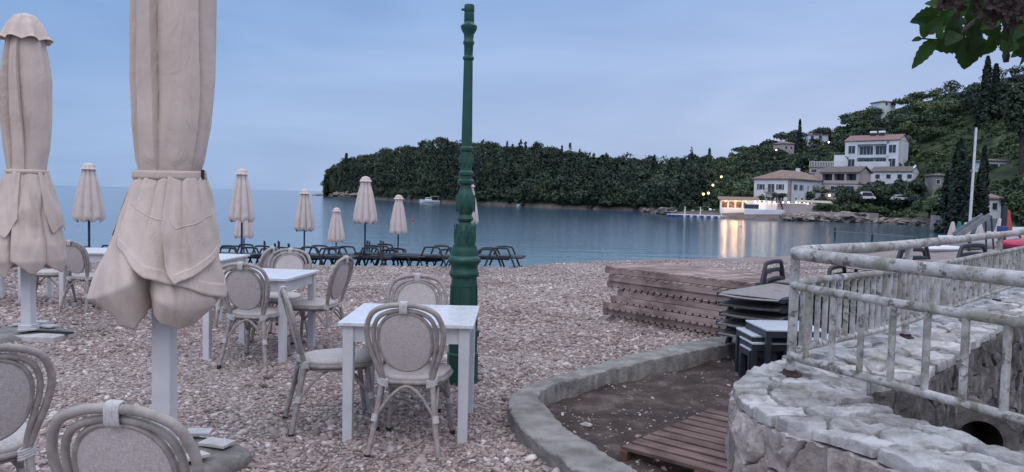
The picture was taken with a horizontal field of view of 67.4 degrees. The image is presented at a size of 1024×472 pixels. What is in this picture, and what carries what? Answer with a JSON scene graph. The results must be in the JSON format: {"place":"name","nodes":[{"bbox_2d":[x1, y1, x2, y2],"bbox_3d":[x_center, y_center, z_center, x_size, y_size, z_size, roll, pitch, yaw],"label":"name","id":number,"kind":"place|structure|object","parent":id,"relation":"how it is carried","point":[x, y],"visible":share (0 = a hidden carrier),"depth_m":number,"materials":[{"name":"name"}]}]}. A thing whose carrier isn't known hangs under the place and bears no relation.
{"place":"outdoors","nodes":[
{"label":"outdoors","id":0,"kind":"place"},
{"bbox_2d":[0,248,996,471],"bbox_3d":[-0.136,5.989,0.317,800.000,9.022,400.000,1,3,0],"label":"beach ground","id":1,"kind":"structure","parent":0,"point":[892,254],"depth_m":6.40,"materials":[{"name":"gravel"}]},
{"bbox_2d":[0,266,53,300],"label":"dining table","id":2,"kind":"object","parent":1,"relation":"on","point":[50,288],"depth_m":11.09,"materials":[{"name":"white paint"}]},
{"bbox_2d":[0,13,66,343],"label":"parasol","id":3,"kind":"object","parent":1,"relation":"on","point":[32,240],"visible":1,"depth_m":7.46,"materials":[{"name":"fabric"}]},
{"bbox_2d":[18,269,76,305],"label":"bistro chair","id":4,"kind":"object","parent":1,"relation":"on","point":[47,273],"visible":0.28,"depth_m":10.04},
{"bbox_2d":[58,247,106,306],"bbox_3d":[-5.464,0.574,10.251,0.810,0.774,0.810,1,3,-4],"label":"dining table","id":5,"kind":"object","parent":1,"relation":"on","point":[96,254],"visible":0.16,"depth_m":9.88,"materials":[{"name":"white paint"}]},
{"bbox_2d":[72,163,105,247],"bbox_3d":[-8.825,-0.187,16.023,0.632,2.675,0.563,0,3,-26],"label":"beach parasol","id":6,"kind":"object","parent":1,"relation":"on","point":[88,205],"visible":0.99,"depth_m":15.86,"materials":[{"name":"beige fabric"}]},
{"bbox_2d":[87,0,251,471],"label":"parasol","id":7,"kind":"object","parent":1,"relation":"on","point":[161,259],"visible":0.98,"depth_m":3.92,"materials":[{"name":"fabric"}]},
{"bbox_2d":[216,253,249,319],"bbox_3d":[-3.765,0.629,9.401,0.810,0.774,0.810,2,3,4],"label":"dining table","id":8,"kind":"object","parent":1,"relation":"on","point":[228,258],"visible":0.23,"depth_m":9.35,"materials":[{"name":"white paint"}]},
{"bbox_2d":[219,244,261,262],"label":"sun lounger","id":9,"kind":"object","parent":1,"relation":"on","point":[255,254],"visible":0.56,"depth_m":19.72,"materials":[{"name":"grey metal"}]},
{"bbox_2d":[229,168,254,253],"bbox_3d":[-6.271,-0.202,17.822,0.621,2.721,0.560,1,3,-4],"label":"beach parasol","id":10,"kind":"object","parent":1,"relation":"on","point":[241,208],"visible":1,"depth_m":17.63,"materials":[{"name":"beige fabric"}]},
{"bbox_2d":[234,220,253,252],"bbox_3d":[-8.923,0.270,25.561,0.591,2.986,0.660,4,4,38],"label":"beach parasol","id":11,"kind":"object","parent":1,"relation":"on","point":[248,232],"visible":0.35,"depth_m":25.33,"materials":[{"name":"beige fabric"}]},
{"bbox_2d":[217,262,291,368],"bbox_3d":[-2.240,0.656,6.700,0.469,0.916,0.601,2,3,6],"label":"bistro chair","id":12,"kind":"object","parent":1,"relation":"on","point":[245,295],"visible":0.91,"depth_m":6.49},
{"bbox_2d":[202,268,319,361],"bbox_3d":[-2.317,0.725,7.111,0.810,0.774,0.810,2,3,6],"label":"dining table","id":13,"kind":"object","parent":1,"relation":"on","point":[290,279],"visible":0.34,"depth_m":6.82,"materials":[{"name":"white paint"}]},
{"bbox_2d":[0,431,559,471],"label":"beach pebbles","id":14,"kind":"object","parent":1,"relation":"on","point":[292,457],"visible":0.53,"depth_m":4.33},
{"bbox_2d":[0,344,55,471],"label":"bistro chair","id":15,"kind":"object","parent":14,"relation":"on","point":[19,439],"visible":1,"depth_m":3.06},
{"bbox_2d":[46,399,203,471],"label":"bistro chair","id":16,"kind":"object","parent":14,"relation":"on","point":[116,436],"visible":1,"depth_m":2.17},
{"bbox_2d":[294,189,314,262],"bbox_3d":[-6.042,0.027,22.340,0.561,2.785,0.632,3,4,35],"label":"beach parasol","id":17,"kind":"object","parent":1,"relation":"on","point":[304,220],"visible":0.99,"depth_m":22.15,"materials":[{"name":"beige fabric"}]},
{"bbox_2d":[299,245,333,264],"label":"sun lounger","id":18,"kind":"object","parent":1,"relation":"on","point":[318,255],"visible":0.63,"depth_m":19.87,"materials":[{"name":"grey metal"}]},
{"bbox_2d":[287,255,353,348],"bbox_3d":[-1.849,0.632,7.316,0.601,0.916,0.469,2,3,12],"label":"bistro chair","id":19,"kind":"object","parent":1,"relation":"on","point":[340,276],"visible":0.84,"depth_m":7.20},
{"bbox_2d":[279,286,378,436],"bbox_3d":[-1.192,0.773,4.962,0.601,0.916,0.469,0,3,-21],"label":"bistro chair","id":20,"kind":"object","parent":1,"relation":"on","point":[324,361],"visible":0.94,"depth_m":4.84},
{"bbox_2d":[300,246,363,265],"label":"sun lounger","id":21,"kind":"object","parent":1,"relation":"on","point":[336,257],"visible":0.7,"depth_m":19.78,"materials":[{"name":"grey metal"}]},
{"bbox_2d":[327,208,344,261],"bbox_3d":[-6.200,0.491,27.071,0.533,2.989,0.601,4,4,42],"label":"beach parasol","id":22,"kind":"object","parent":1,"relation":"on","point":[336,232],"visible":0.99,"depth_m":26.88,"materials":[{"name":"beige fabric"}]},
{"bbox_2d":[324,245,397,265],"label":"sun lounger","id":23,"kind":"object","parent":1,"relation":"on","point":[380,256],"visible":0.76,"depth_m":19.85,"materials":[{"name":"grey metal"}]},
{"bbox_2d":[353,176,376,265],"bbox_3d":[-3.831,-0.163,20.024,0.611,2.786,0.542,1,3,3],"label":"beach parasol","id":24,"kind":"object","parent":1,"relation":"on","point":[365,211],"visible":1,"depth_m":19.85,"materials":[{"name":"beige fabric"}]},
{"bbox_2d":[353,243,427,265],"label":"sun lounger","id":25,"kind":"object","parent":1,"relation":"on","point":[368,253],"visible":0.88,"depth_m":20.08,"materials":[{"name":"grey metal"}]},
{"bbox_2d":[389,195,406,265],"bbox_3d":[-3.594,0.154,24.246,0.560,2.909,0.625,0,3,-17],"label":"beach parasol","id":26,"kind":"object","parent":1,"relation":"on","point":[398,224],"visible":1,"depth_m":24.04,"materials":[{"name":"beige fabric"}]},
{"bbox_2d":[364,301,454,458],"bbox_3d":[-0.592,0.804,4.573,0.469,0.916,0.601,2,3,4],"label":"bistro chair","id":27,"kind":"object","parent":1,"relation":"on","point":[406,344],"visible":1,"depth_m":4.36,"materials":[{"name":"wicker"}]},
{"bbox_2d":[376,248,444,265],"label":"sun lounger","id":28,"kind":"object","parent":1,"relation":"on","point":[417,259],"visible":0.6,"depth_m":20.85,"materials":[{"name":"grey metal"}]},
{"bbox_2d":[392,245,450,266],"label":"sun lounger","id":29,"kind":"object","parent":1,"relation":"on","point":[431,255],"visible":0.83,"depth_m":20.01,"materials":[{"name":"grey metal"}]},
{"bbox_2d":[0,259,874,453],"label":"shingle spread","id":30,"kind":"object","parent":1,"relation":"on","point":[8,305],"visible":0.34,"depth_m":7.33,"materials":[{"name":"gravel"}]},
{"bbox_2d":[15,330,75,342],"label":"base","id":31,"kind":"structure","parent":30,"relation":"on","point":[49,336],"depth_m":7.47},
{"bbox_2d":[58,240,94,312],"bbox_3d":[-5.305,0.491,9.621,0.469,0.916,0.601,2,3,16],"label":"bistro chair","id":32,"kind":"object","parent":30,"relation":"on","point":[78,262],"visible":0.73,"depth_m":9.40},
{"bbox_2d":[214,246,279,329],"bbox_3d":[-2.947,0.564,8.589,0.601,0.916,0.469,2,3,8],"label":"bistro chair","id":33,"kind":"object","parent":30,"relation":"on","point":[264,257],"visible":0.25,"depth_m":8.44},
{"bbox_2d":[250,248,311,344],"bbox_3d":[-2.342,0.593,7.812,0.469,0.916,0.601,1,3,2],"label":"bistro chair","id":34,"kind":"object","parent":30,"relation":"on","point":[290,259],"visible":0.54,"depth_m":8.03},
{"bbox_2d":[337,303,479,443],"bbox_3d":[-0.640,0.886,4.985,0.810,0.774,0.810,1,3,0],"label":"dining table","id":35,"kind":"object","parent":30,"relation":"on","point":[459,321],"visible":0.62,"depth_m":4.62,"materials":[{"name":"white paint"}]},
{"bbox_2d":[381,273,447,412],"bbox_3d":[-0.719,0.752,5.595,0.469,0.916,0.601,1,3,-2],"label":"bistro chair","id":36,"kind":"object","parent":30,"relation":"on","point":[416,289],"visible":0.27,"depth_m":5.82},
{"bbox_2d":[447,4,480,385],"bbox_3d":[-0.367,-0.264,6.080,0.260,3.088,0.260,1,3,-12],"label":"lamp post","id":37,"kind":"object","parent":1,"relation":"on","point":[464,260],"visible":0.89,"depth_m":6.02,"materials":[{"name":"green metal"}]},
{"bbox_2d":[444,247,509,266],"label":"sun lounger","id":38,"kind":"object","parent":1,"relation":"on","point":[488,249],"visible":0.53,"depth_m":20.25,"materials":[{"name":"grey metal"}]},
{"bbox_2d":[478,246,525,267],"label":"sun lounger","id":39,"kind":"object","parent":1,"relation":"on","point":[504,256],"visible":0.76,"depth_m":20.07,"materials":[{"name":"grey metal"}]},
{"bbox_2d":[545,351,781,471],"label":"soil bed","id":40,"kind":"object","parent":1,"relation":"on","point":[675,401],"visible":0.26,"depth_m":5.77,"materials":[{"name":"soil"}]},
{"bbox_2d":[547,357,737,471],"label":"stray pebbles","id":41,"kind":"object","parent":40,"relation":"on","point":[639,436],"visible":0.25,"depth_m":5.34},
{"bbox_2d":[620,408,728,471],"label":"deck panel","id":42,"kind":"structure","parent":40,"relation":"on","point":[696,443],"depth_m":4.60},
{"bbox_2d":[739,344,776,376],"bbox_3d":[2.116,1.100,6.615,0.240,0.300,0.240,1,3,-3],"label":"side table","id":43,"kind":"object","parent":40,"relation":"on","point":[744,350],"visible":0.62,"depth_m":6.63,"materials":[{"name":"black plastic"}]},
{"bbox_2d":[738,336,786,373],"bbox_3d":[2.166,1.071,6.623,0.320,0.360,0.320,1,3,-3],"label":"side table","id":44,"kind":"object","parent":40,"relation":"on","point":[754,347],"visible":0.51,"depth_m":6.46,"materials":[{"name":"black plastic"}]},
{"bbox_2d":[735,327,797,371],"bbox_3d":[2.212,1.040,6.702,0.400,0.415,0.400,1,3,-3],"label":"side table","id":45,"kind":"object","parent":40,"relation":"on","point":[750,335],"visible":0.41,"depth_m":6.69,"materials":[{"name":"grey plastic"}]},
{"bbox_2d":[716,299,848,342],"bbox_3d":[2.834,0.931,7.856,0.710,0.559,1.955,4,4,43],"label":"sun lounger","id":46,"kind":"object","parent":40,"relation":"on","point":[730,332],"visible":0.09,"depth_m":7.40,"materials":[{"name":"black plastic"}]},
{"bbox_2d":[716,313,842,342],"bbox_3d":[2.826,0.836,7.872,0.710,0.559,1.955,4,4,42],"label":"sun lounger","id":47,"kind":"object","parent":46,"relation":"on","point":[735,322],"visible":0.06,"depth_m":7.37,"materials":[{"name":"black plastic"}]},
{"bbox_2d":[719,276,849,339],"bbox_3d":[2.845,0.743,7.850,0.710,0.559,1.955,4,4,41],"label":"sun lounger","id":48,"kind":"object","parent":47,"relation":"on","point":[748,314],"visible":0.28,"depth_m":7.33,"materials":[{"name":"black plastic"}]},
{"bbox_2d":[718,267,842,327],"bbox_3d":[2.834,0.648,7.863,0.710,0.559,1.955,4,4,41],"label":"sun lounger","id":49,"kind":"object","parent":48,"relation":"on","point":[757,305],"visible":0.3,"depth_m":7.30,"materials":[{"name":"black plastic"}]},
{"bbox_2d":[717,259,850,321],"bbox_3d":[2.815,0.556,7.810,0.710,0.559,1.955,4,4,42],"label":"sun lounger","id":50,"kind":"object","parent":49,"relation":"on","point":[776,291],"visible":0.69,"depth_m":7.55,"materials":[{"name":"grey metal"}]},
{"bbox_2d":[745,320,820,372],"bbox_3d":[2.338,1.010,6.620,0.500,0.490,0.500,1,3,-3],"label":"side table","id":51,"kind":"object","parent":40,"relation":"on","point":[768,330],"visible":0.49,"depth_m":6.42,"materials":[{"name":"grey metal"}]},
{"bbox_2d":[609,316,720,337],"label":"deck panel","id":52,"kind":"structure","parent":1,"relation":"on","point":[637,322],"depth_m":9.12,"materials":[{"name":"brown wood"}]},
{"bbox_2d":[602,308,723,335],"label":"deck panel","id":53,"kind":"structure","parent":52,"relation":"on","point":[676,324],"depth_m":9.00,"materials":[{"name":"brown wood"}]},
{"bbox_2d":[603,301,725,328],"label":"deck panel","id":54,"kind":"structure","parent":53,"relation":"on","point":[693,319],"depth_m":8.95,"materials":[{"name":"brown wood"}]},
{"bbox_2d":[610,295,724,319],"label":"deck panel","id":55,"kind":"structure","parent":54,"relation":"on","point":[701,312],"depth_m":8.93,"materials":[{"name":"brown wood"}]},
{"bbox_2d":[617,289,734,310],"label":"deck panel","id":56,"kind":"structure","parent":55,"relation":"on","point":[702,304],"depth_m":8.89,"materials":[{"name":"brown wood"}]},
{"bbox_2d":[607,280,729,302],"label":"deck panel","id":57,"kind":"structure","parent":56,"relation":"on","point":[669,292],"depth_m":8.94,"materials":[{"name":"brown wood"}]},
{"bbox_2d":[608,274,789,294],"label":"deck panel","id":58,"kind":"structure","parent":57,"relation":"on","point":[692,287],"depth_m":8.89,"materials":[{"name":"brown wood"}]},
{"bbox_2d":[605,263,806,288],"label":"deck panel","id":59,"kind":"structure","parent":58,"relation":"on","point":[727,278],"depth_m":9.04,"materials":[{"name":"brown wood"}]},
{"bbox_2d":[507,331,828,471],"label":"concrete kerb","id":60,"kind":"structure","parent":1,"relation":"on","point":[540,431],"depth_m":5.66,"materials":[{"name":"concrete"}]},
{"bbox_2d":[725,287,1023,471],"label":"stone wall","id":61,"kind":"structure","parent":1,"relation":"on","point":[813,419],"depth_m":3.33,"materials":[{"name":"stone"}]},
{"bbox_2d":[779,229,1023,424],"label":"metal railing","id":62,"kind":"object","parent":61,"relation":"on","point":[906,292],"visible":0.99,"depth_m":3.63,"materials":[{"name":"metal"}]},
{"bbox_2d":[954,394,1019,450],"bbox_3d":[2.776,1.369,4.789,0.404,0.807,0.750,2,3,14],"label":"stone culvert","id":63,"kind":"object","parent":61,"relation":"attached to","point":[990,430],"visible":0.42,"depth_m":4.43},
{"bbox_2d":[922,245,959,251],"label":"canoe","id":64,"kind":"object","parent":1,"relation":"on","point":[944,248],"visible":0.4,"depth_m":44.80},
{"bbox_2d":[930,215,998,232],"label":"sea wall","id":65,"kind":"structure","parent":1,"relation":"on","point":[933,219],"depth_m":114.66,"materials":[{"name":"grey stone"}]},
{"bbox_2d":[952,213,994,250],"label":"slide chute","id":66,"kind":"object","parent":1,"relation":"on","point":[973,223],"visible":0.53,"depth_m":41.72,"materials":[{"name":"grey metal"}]},
{"bbox_2d":[938,235,1014,249],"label":"beached boat","id":67,"kind":"object","parent":1,"relation":"on","point":[989,243],"visible":0.16,"depth_m":46.45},
{"bbox_2d":[996,205,1008,249],"bbox_3d":[22.901,-0.205,35.947,0.568,2.454,0.430,1,3,0],"label":"dark post","id":68,"kind":"object","parent":1,"relation":"on","point":[1004,226],"visible":0.6,"depth_m":35.87,"materials":[{"name":"grey plastic"}]},
{"bbox_2d":[996,236,1023,248],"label":"kayak","id":69,"kind":"object","parent":1,"relation":"on","point":[1012,243],"visible":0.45,"depth_m":32.52,"materials":[{"name":"plastic"}]},
{"bbox_2d":[1001,191,1023,226],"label":"hillside tree","id":70,"kind":"object","parent":1,"relation":"on","point":[1015,204],"visible":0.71,"depth_m":94.57,"materials":[{"name":"green plant"}]},
{"bbox_2d":[54,185,946,267],"bbox_3d":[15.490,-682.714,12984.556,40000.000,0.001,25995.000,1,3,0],"label":"sea","id":71,"kind":"structure","parent":0,"point":[538,236],"depth_m":97.45,"materials":[{"name":"liquid"}]},
{"bbox_2d":[667,207,721,218],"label":"floating dock","id":72,"kind":"object","parent":71,"relation":"on","point":[695,216],"visible":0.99,"depth_m":187.29,"materials":[{"name":"white plastic"}]},
{"bbox_2d":[0,0,1023,190],"label":"sky","id":73,"kind":"structure","parent":0,"point":[301,86],"materials":[{"name":"blue"}]},
{"bbox_2d":[323,99,1023,226],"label":"hillside terrain","id":74,"kind":"structure","parent":0,"point":[1009,170],"depth_m":244.00,"materials":[{"name":"green plant"}]},
{"bbox_2d":[319,136,720,210],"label":"headland woods","id":75,"kind":"object","parent":74,"relation":"on","point":[562,177],"visible":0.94,"depth_m":335.00,"materials":[{"name":"green plant"}]},
{"bbox_2d":[717,196,759,214],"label":"restaurant pavilion","id":76,"kind":"structure","parent":74,"relation":"on","point":[731,204],"depth_m":192.72,"materials":[{"name":"paint"}]},
{"bbox_2d":[772,141,794,158],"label":"stepped villa","id":77,"kind":"object","parent":74,"relation":"on","point":[788,147],"visible":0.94,"depth_m":295.69,"materials":[{"name":"paint"}]},
{"bbox_2d":[743,200,824,213],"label":"terrace wall","id":78,"kind":"structure","parent":74,"relation":"on","point":[761,208],"depth_m":185.65,"materials":[{"name":"paint"}]},
{"bbox_2d":[752,168,823,202],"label":"waterfront house","id":79,"kind":"structure","parent":74,"relation":"on","point":[797,184],"depth_m":203.95,"materials":[{"name":"paint"}]},
{"bbox_2d":[804,133,828,146],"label":"skyline villa","id":80,"kind":"object","parent":74,"relation":"on","point":[820,136],"visible":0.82,"depth_m":297.66,"materials":[{"name":"paint"}]},
{"bbox_2d":[812,203,838,211],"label":"shore shrub","id":81,"kind":"object","parent":74,"relation":"on","point":[826,207],"visible":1,"depth_m":179.76,"materials":[{"name":"green plant"}]},
{"bbox_2d":[808,155,845,177],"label":"arcade house","id":82,"kind":"structure","parent":74,"relation":"on","point":[839,160],"depth_m":226.93,"materials":[{"name":"paint"}]},
{"bbox_2d":[818,166,872,198],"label":"pink house","id":83,"kind":"structure","parent":74,"relation":"on","point":[833,177],"depth_m":210.13,"materials":[{"name":"paint"}]},
{"bbox_2d":[833,185,862,201],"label":"shore tree","id":84,"kind":"object","parent":74,"relation":"on","point":[845,193],"visible":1,"depth_m":184.72,"materials":[{"name":"green plant"}]},
{"bbox_2d":[838,203,862,211],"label":"shore shrub","id":85,"kind":"object","parent":74,"relation":"on","point":[855,207],"visible":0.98,"depth_m":176.97,"materials":[{"name":"green plant"}]},
{"bbox_2d":[696,65,1023,217],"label":"hillside woods","id":86,"kind":"object","parent":74,"relation":"on","point":[739,173],"visible":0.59,"depth_m":259.72,"materials":[{"name":"green plant"}]},
{"bbox_2d":[860,182,882,203],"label":"shore tree","id":87,"kind":"object","parent":74,"relation":"on","point":[875,190],"visible":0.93,"depth_m":185.94,"materials":[{"name":"green plant"}]},
{"bbox_2d":[856,159,889,169],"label":"retaining wall","id":88,"kind":"structure","parent":74,"relation":"on","point":[870,165],"depth_m":232.13,"materials":[{"name":"paint"}]},
{"bbox_2d":[844,131,909,165],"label":"apartment house","id":89,"kind":"structure","parent":74,"relation":"on","point":[891,148],"depth_m":238.66,"materials":[{"name":"paint"}]},
{"bbox_2d":[865,205,890,212],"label":"shore shrub","id":90,"kind":"object","parent":74,"relation":"on","point":[875,209],"visible":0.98,"depth_m":176.51,"materials":[{"name":"green plant"}]},
{"bbox_2d":[869,100,894,118],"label":"hilltop house","id":91,"kind":"structure","parent":74,"relation":"on","point":[884,105],"depth_m":289.42,"materials":[{"name":"paint"}]},
{"bbox_2d":[871,165,920,183],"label":"house","id":92,"kind":"structure","parent":74,"relation":"on","point":[888,174],"depth_m":221.65,"materials":[{"name":"paint"}]},
{"bbox_2d":[890,177,909,205],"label":"shore tree","id":93,"kind":"object","parent":74,"relation":"on","point":[899,186],"visible":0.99,"depth_m":184.78,"materials":[{"name":"green plant"}]},
{"bbox_2d":[907,180,926,193],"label":"shore tree","id":94,"kind":"object","parent":74,"relation":"on","point":[916,186],"visible":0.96,"depth_m":186.05,"materials":[{"name":"green plant"}]},
{"bbox_2d":[910,197,938,222],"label":"shore tree","id":95,"kind":"object","parent":74,"relation":"on","point":[926,204],"visible":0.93,"depth_m":159.18,"materials":[{"name":"green plant"}]},
{"bbox_2d":[923,173,944,196],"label":"grey cottage","id":96,"kind":"structure","parent":74,"relation":"on","point":[933,182],"depth_m":185.54,"materials":[{"name":"paint"}]},
{"bbox_2d":[933,169,949,231],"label":"cypress tree","id":97,"kind":"object","parent":74,"relation":"on","point":[945,186],"visible":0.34,"depth_m":123.47,"materials":[{"name":"green plant"}]},
{"bbox_2d":[937,137,967,233],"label":"cypress tree","id":98,"kind":"object","parent":74,"relation":"on","point":[952,209],"visible":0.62,"depth_m":118.97,"materials":[{"name":"green plant"}]},
{"bbox_2d":[908,119,1023,206],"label":"hillside scrub","id":99,"kind":"object","parent":74,"relation":"on","point":[1013,152],"visible":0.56,"depth_m":215.99,"materials":[{"name":"green plant"}]},
{"bbox_2d":[959,156,974,233],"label":"cypress tree","id":100,"kind":"object","parent":74,"relation":"on","point":[964,213],"visible":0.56,"depth_m":116.37,"materials":[{"name":"green plant"}]},
{"bbox_2d":[968,127,977,232],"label":"flagpole","id":101,"kind":"object","parent":74,"relation":"on","point":[972,170],"visible":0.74,"depth_m":103.54,"materials":[{"name":"grey metal"}]},
{"bbox_2d":[972,145,989,216],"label":"cypress tree","id":102,"kind":"object","parent":74,"relation":"on","point":[981,194],"visible":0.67,"depth_m":117.16,"materials":[{"name":"green plant"}]},
{"bbox_2d":[974,55,994,129],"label":"cypress tree","id":103,"kind":"object","parent":74,"relation":"on","point":[985,95],"visible":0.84,"depth_m":231.92,"materials":[{"name":"green plant"}]},
{"bbox_2d":[977,194,1004,218],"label":"red roof cottage","id":104,"kind":"structure","parent":74,"relation":"on","point":[995,208],"depth_m":127.82,"materials":[{"name":"paint"}]},
{"bbox_2d":[972,159,1010,171],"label":"shaded villa","id":105,"kind":"object","parent":74,"relation":"on","point":[994,163],"visible":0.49,"depth_m":181.39,"materials":[{"name":"grey tile"}]},
{"bbox_2d":[988,63,1002,120],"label":"cypress tree","id":106,"kind":"object","parent":74,"relation":"on","point":[996,92],"visible":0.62,"depth_m":232.90,"materials":[{"name":"green plant"}]},
{"bbox_2d":[1002,82,1023,174],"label":"hillside tree","id":107,"kind":"object","parent":74,"relation":"on","point":[1013,111],"visible":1,"depth_m":167.78,"materials":[{"name":"green plant"}]},
{"bbox_2d":[910,0,1023,69],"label":"leafy branch","id":108,"kind":"object","parent":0,"point":[977,21],"visible":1,"depth_m":2.38,"materials":[{"name":"green plant"}]},
{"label":"sun lounger","id":109,"kind":"object","parent":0,"visible":0},
{"bbox_2d":[836,256,928,289],"bbox_3d":[4.416,0.525,8.329,1.955,0.559,0.710,0,3,-27],"label":"sun lounger","id":110,"kind":"object","parent":109,"relation":"on","point":[919,257],"visible":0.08,"depth_m":8.76,"materials":[{"name":"black plastic"}]},
{"bbox_2d":[847,248,981,279],"bbox_3d":[4.411,0.430,8.343,1.955,0.559,0.710,0,3,-29],"label":"sun lounger","id":111,"kind":"object","parent":110,"relation":"on","point":[924,252],"visible":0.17,"depth_m":8.69,"materials":[{"name":"black plastic"}]},
{"bbox_2d":[846,239,986,280],"bbox_3d":[4.426,0.336,8.339,1.955,0.559,0.710,0,3,-29],"label":"sun lounger","id":112,"kind":"object","parent":111,"relation":"on","point":[967,245],"visible":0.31,"depth_m":8.26,"materials":[{"name":"black plastic"}]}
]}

